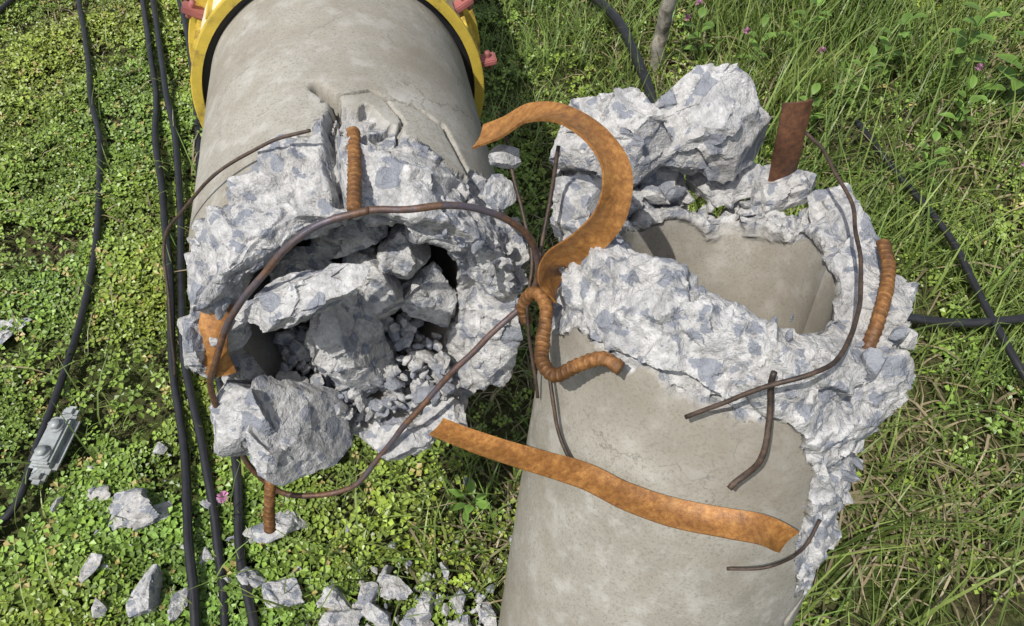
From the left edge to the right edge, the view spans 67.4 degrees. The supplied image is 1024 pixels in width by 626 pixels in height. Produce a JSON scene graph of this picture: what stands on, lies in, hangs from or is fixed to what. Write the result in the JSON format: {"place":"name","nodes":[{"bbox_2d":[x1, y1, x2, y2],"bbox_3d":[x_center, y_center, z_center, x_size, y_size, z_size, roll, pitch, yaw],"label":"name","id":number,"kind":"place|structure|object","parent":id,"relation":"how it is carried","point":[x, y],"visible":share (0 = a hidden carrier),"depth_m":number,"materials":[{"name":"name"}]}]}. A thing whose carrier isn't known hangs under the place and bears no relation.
{"place":"outdoors","nodes":[
{"label":"outdoors","id":0,"kind":"place"},
{"bbox_2d":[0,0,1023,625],"bbox_3d":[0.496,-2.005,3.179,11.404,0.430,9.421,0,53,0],"label":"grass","id":1,"kind":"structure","parent":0,"point":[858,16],"depth_m":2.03,"materials":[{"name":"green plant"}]},
{"bbox_2d":[0,0,1023,625],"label":"ground","id":2,"kind":"structure","parent":0,"point":[980,602],"depth_m":1.80,"materials":[{"name":"green plant"}]},
{"bbox_2d":[0,0,14,13],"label":"black cable","id":3,"kind":"object","parent":2,"relation":"on","point":[5,4],"visible":1,"depth_m":2.68,"materials":[{"name":"black rubber"}]},
{"bbox_2d":[0,0,103,526],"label":"black cable","id":4,"kind":"object","parent":2,"relation":"on","point":[6,516],"visible":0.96,"depth_m":1.91,"materials":[{"name":"black rubber"}]},
{"bbox_2d":[140,0,200,625],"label":"black cable","id":5,"kind":"object","parent":2,"relation":"on","point":[192,577],"visible":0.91,"depth_m":1.74,"materials":[{"name":"black rubber"}]},
{"bbox_2d":[150,0,229,625],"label":"black cable","id":6,"kind":"object","parent":2,"relation":"on","point":[216,533],"visible":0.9,"depth_m":1.75,"materials":[{"name":"black rubber"}]},
{"bbox_2d":[177,0,259,625],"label":"black cable","id":7,"kind":"object","parent":2,"relation":"on","point":[249,603],"visible":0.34,"depth_m":1.57,"materials":[{"name":"black rubber"}]},
{"bbox_2d":[217,491,228,503],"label":"clover flower","id":8,"kind":"object","parent":2,"relation":"on","point":[223,498],"visible":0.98,"depth_m":1.56,"materials":[{"name":"pink plant"}]},
{"bbox_2d":[0,317,516,625],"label":"concrete rubble","id":9,"kind":"object","parent":2,"relation":"on","point":[134,508],"visible":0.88,"depth_m":1.47,"materials":[{"name":"grey concrete"}]},
{"bbox_2d":[177,0,529,485],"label":"broken concrete pole","id":10,"kind":"object","parent":2,"relation":"on","point":[371,330],"visible":0.98,"depth_m":0.99,"materials":[{"name":"grey concrete"}]},
{"bbox_2d":[198,304,236,376],"bbox_3d":[-0.348,0.031,0.904,0.039,0.083,0.060,7,53,5],"label":"rusty steel plate","id":11,"kind":"object","parent":10,"relation":"attached to","point":[210,325],"visible":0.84,"depth_m":0.90,"materials":[{"name":"metal"}]},
{"bbox_2d":[162,129,310,376],"bbox_3d":[-0.366,-0.096,0.969,0.264,0.296,0.107,-28,58,-19],"label":"reinforcement wire","id":12,"kind":"object","parent":10,"relation":"attached to","point":[208,180],"visible":1,"depth_m":0.95,"materials":[{"name":"brown metal"}]},
{"bbox_2d":[263,480,275,533],"bbox_3d":[-0.321,0.239,1.025,0.016,0.099,0.084,9,54,7],"label":"rebar stub","id":13,"kind":"object","parent":10,"relation":"attached to","point":[269,514],"visible":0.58,"depth_m":1.02,"materials":[{"name":"brown metal"}]},
{"bbox_2d":[181,0,496,127],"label":"yellow pole clamp","id":14,"kind":"object","parent":10,"relation":"attached to","point":[209,20],"visible":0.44,"depth_m":1.27,"materials":[{"name":"yellow paint"},{"name":"red paint"},{"name":"black rubber"}]},
{"bbox_2d":[346,126,361,210],"bbox_3d":[-0.179,-0.163,0.869,0.018,0.020,0.138,-6,53,-5],"label":"rebar stub","id":15,"kind":"object","parent":10,"relation":"on","point":[354,186],"visible":0.97,"depth_m":0.86,"materials":[{"name":"orange metal"}]},
{"bbox_2d":[207,201,540,498],"bbox_3d":[-0.163,0.066,0.942,0.419,0.458,0.102,-12,54,-9],"label":"rebar hoop","id":16,"kind":"object","parent":10,"relation":"attached to","point":[278,256],"visible":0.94,"depth_m":0.87,"materials":[{"name":"brown metal"}]},
{"bbox_2d":[539,145,560,286],"bbox_3d":[0.041,-0.112,0.914,0.009,0.130,0.121,9,54,7],"label":"reinforcement wire","id":17,"kind":"object","parent":16,"relation":"attached to","point":[551,191],"visible":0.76,"depth_m":0.92,"materials":[{"name":"brown metal"}]},
{"bbox_2d":[516,286,624,382],"bbox_3d":[0.046,0.034,0.867,0.064,0.113,0.184,-25,57,-17],"label":"bent rebar","id":18,"kind":"object","parent":16,"relation":"attached to","point":[574,366],"visible":0.97,"depth_m":0.85,"materials":[{"name":"brown metal"}]},
{"bbox_2d":[504,135,538,397],"bbox_3d":[0.015,-0.062,0.962,0.017,0.233,0.257,-7,53,-5],"label":"reinforcement wire","id":19,"kind":"object","parent":10,"relation":"attached to","point":[529,280],"visible":0.85,"depth_m":0.94,"materials":[{"name":"brown metal"}]},
{"bbox_2d":[472,101,632,302],"bbox_3d":[0.040,-0.154,0.883,0.108,0.187,0.235,-21,56,-15],"label":"rusty steel strip","id":20,"kind":"object","parent":10,"relation":"on","point":[602,226],"visible":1,"depth_m":0.82,"materials":[{"name":"metal"}]},
{"bbox_2d":[446,478,492,525],"bbox_3d":[-0.091,0.386,1.563,0.081,0.135,0.076,-21,56,-15],"label":"broadleaf weed","id":21,"kind":"object","parent":2,"relation":"on","point":[480,502],"visible":0.98,"depth_m":1.55,"materials":[{"name":"green plant"}]},
{"bbox_2d":[0,0,1023,625],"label":"clover","id":22,"kind":"object","parent":2,"relation":"on","point":[34,592],"visible":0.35,"depth_m":1.85,"materials":[{"name":"green plant"}]},
{"bbox_2d":[28,406,80,484],"bbox_3d":[-0.985,0.276,1.647,0.062,0.052,0.186,4,53,3],"label":"cable connector","id":23,"kind":"object","parent":22,"relation":"on","point":[50,451],"visible":1,"depth_m":1.64,"materials":[{"name":"grey metal"}]},
{"bbox_2d":[591,0,657,102],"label":"black cable","id":24,"kind":"object","parent":2,"relation":"on","point":[618,21],"visible":0.37,"depth_m":2.44,"materials":[{"name":"black rubber"}]},
{"bbox_2d":[650,0,676,78],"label":"wooden stake","id":25,"kind":"object","parent":2,"relation":"on","point":[664,22],"visible":0.74,"depth_m":2.39,"materials":[{"name":"grey wood"}]},
{"bbox_2d":[678,14,690,68],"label":"clover flower","id":26,"kind":"object","parent":2,"relation":"on","point":[687,16],"visible":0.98,"depth_m":2.40,"materials":[{"name":"plant"}]},
{"bbox_2d":[689,0,701,55],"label":"clover flower","id":27,"kind":"object","parent":2,"relation":"on","point":[698,2],"visible":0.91,"depth_m":2.40,"materials":[{"name":"plant"}]},
{"bbox_2d":[683,7,714,63],"bbox_3d":[0.604,-0.852,2.442,0.118,0.216,0.110,-32,60,-22],"label":"broadleaf weed","id":28,"kind":"object","parent":2,"relation":"on","point":[702,11],"visible":0.83,"depth_m":2.41,"materials":[{"name":"green plant"}]},
{"bbox_2d":[498,63,918,625],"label":"broken concrete pole stump","id":29,"kind":"object","parent":2,"relation":"on","point":[673,302],"visible":0.87,"depth_m":0.91,"materials":[{"name":"grey concrete"}]},
{"bbox_2d":[548,354,570,456],"bbox_3d":[0.054,0.111,0.910,0.013,0.066,0.153,-11,54,-8],"label":"reinforcement wire","id":30,"kind":"object","parent":29,"relation":"attached to","point":[558,431],"visible":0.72,"depth_m":0.91,"materials":[{"name":"brown metal"}]},
{"bbox_2d":[429,418,798,552],"bbox_3d":[0.091,0.198,0.885,0.441,0.136,0.059,22,56,15],"label":"rusty steel strip","id":31,"kind":"object","parent":29,"relation":"attached to","point":[772,533],"visible":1,"depth_m":0.84,"materials":[{"name":"metal"}]},
{"bbox_2d":[727,370,777,490],"bbox_3d":[0.243,0.120,0.753,0.024,0.113,0.082,19,55,14],"label":"reinforcement wire","id":32,"kind":"object","parent":29,"relation":"attached to","point":[744,475],"visible":0.98,"depth_m":0.75,"materials":[{"name":"brown metal"}]},
{"bbox_2d":[684,131,862,418],"bbox_3d":[0.331,-0.061,0.845,0.121,0.081,0.464,22,56,16],"label":"reinforcement wire","id":33,"kind":"object","parent":29,"relation":"attached to","point":[837,358],"visible":1,"depth_m":0.76,"materials":[{"name":"brown metal"}]},
{"bbox_2d":[726,519,821,570],"bbox_3d":[0.305,0.273,0.875,0.124,0.026,0.025,-19,56,-14],"label":"reinforcement wire","id":34,"kind":"object","parent":29,"relation":"attached to","point":[803,547],"visible":1,"depth_m":0.87,"materials":[{"name":"brown metal"}]},
{"bbox_2d":[768,99,813,181],"bbox_3d":[0.372,-0.226,1.029,0.049,0.129,0.025,-11,54,-8],"label":"rusty steel plate","id":35,"kind":"object","parent":29,"relation":"attached to","point":[791,130],"visible":1,"depth_m":1.01,"materials":[{"name":"brown metal"}]},
{"bbox_2d":[862,239,896,348],"bbox_3d":[0.421,-0.021,0.878,0.026,0.034,0.162,17,55,12],"label":"rebar stub","id":36,"kind":"object","parent":29,"relation":"attached to","point":[875,329],"visible":0.95,"depth_m":0.86,"materials":[{"name":"orange metal"}]},
{"bbox_2d":[737,28,749,62],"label":"clover flower","id":37,"kind":"object","parent":2,"relation":"on","point":[747,31],"visible":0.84,"depth_m":2.30,"materials":[{"name":"plant"}]},
{"bbox_2d":[735,14,776,74],"bbox_3d":[0.771,-0.824,2.419,0.103,0.218,0.122,0,53,0],"label":"broadleaf weed","id":38,"kind":"object","parent":2,"relation":"on","point":[765,18],"visible":0.72,"depth_m":2.38,"materials":[{"name":"green plant"}]},
{"bbox_2d":[779,0,831,57],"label":"broadleaf weed","id":39,"kind":"object","parent":2,"relation":"on","point":[817,18],"visible":0.52,"depth_m":2.44,"materials":[{"name":"green plant"}]},
{"bbox_2d":[799,83,825,140],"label":"broadleaf weed","id":40,"kind":"object","parent":2,"relation":"on","point":[817,100],"visible":0.34,"depth_m":2.20,"materials":[{"name":"green plant"}]},
{"bbox_2d":[806,46,825,92],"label":"clover flower","id":41,"kind":"object","parent":2,"relation":"on","point":[822,49],"visible":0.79,"depth_m":2.23,"materials":[{"name":"plant"}]},
{"bbox_2d":[831,45,885,108],"bbox_3d":[1.033,-0.700,2.328,0.120,0.215,0.109,0,53,0],"label":"broadleaf weed","id":42,"kind":"object","parent":2,"relation":"on","point":[873,53],"visible":0.71,"depth_m":2.30,"materials":[{"name":"green plant"}]},
{"bbox_2d":[868,12,926,74],"bbox_3d":[1.183,-0.832,2.402,0.123,0.256,0.125,0,53,0],"label":"broadleaf weed","id":43,"kind":"object","parent":2,"relation":"on","point":[906,18],"visible":0.86,"depth_m":2.37,"materials":[{"name":"green plant"}]},
{"bbox_2d":[906,131,950,185],"bbox_3d":[1.163,-0.421,2.132,0.095,0.193,0.111,31,59,21],"label":"broadleaf weed","id":44,"kind":"object","parent":2,"relation":"on","point":[936,135],"visible":0.78,"depth_m":2.13,"materials":[{"name":"green plant"}]},
{"bbox_2d":[854,119,1023,382],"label":"black cable","id":45,"kind":"object","parent":2,"relation":"on","point":[1013,357],"visible":0.82,"depth_m":1.91,"materials":[{"name":"black rubber"}]},
{"bbox_2d":[935,75,987,138],"bbox_3d":[1.308,-0.590,2.245,0.112,0.217,0.116,34,60,23],"label":"broadleaf weed","id":46,"kind":"object","parent":2,"relation":"on","point":[959,117],"visible":0.94,"depth_m":2.24,"materials":[{"name":"green plant"}]},
{"bbox_2d":[907,313,1023,327],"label":"black cable","id":47,"kind":"object","parent":2,"relation":"on","point":[964,322],"visible":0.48,"depth_m":1.81,"materials":[{"name":"black rubber"}]},
{"bbox_2d":[950,63,982,118],"bbox_3d":[1.350,-0.654,2.295,0.026,0.212,0.026,0,53,0],"label":"clover flower","id":48,"kind":"object","parent":2,"relation":"on","point":[979,66],"visible":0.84,"depth_m":2.22,"materials":[{"name":"pink plant"}]},
{"bbox_2d":[933,1,1010,87],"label":"broadleaf weed","id":49,"kind":"object","parent":2,"relation":"on","point":[977,21],"visible":0.74,"depth_m":2.33,"materials":[{"name":"green plant"}]},
{"bbox_2d":[978,31,1023,118],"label":"broadleaf weed","id":50,"kind":"object","parent":2,"relation":"on","point":[1017,85],"visible":0.85,"depth_m":2.34,"materials":[{"name":"green plant"}]},
{"bbox_2d":[992,163,1023,211],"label":"clover flower","id":51,"kind":"object","parent":2,"relation":"on","point":[1022,164],"visible":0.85,"depth_m":2.04,"materials":[{"name":"plant"}]}
]}

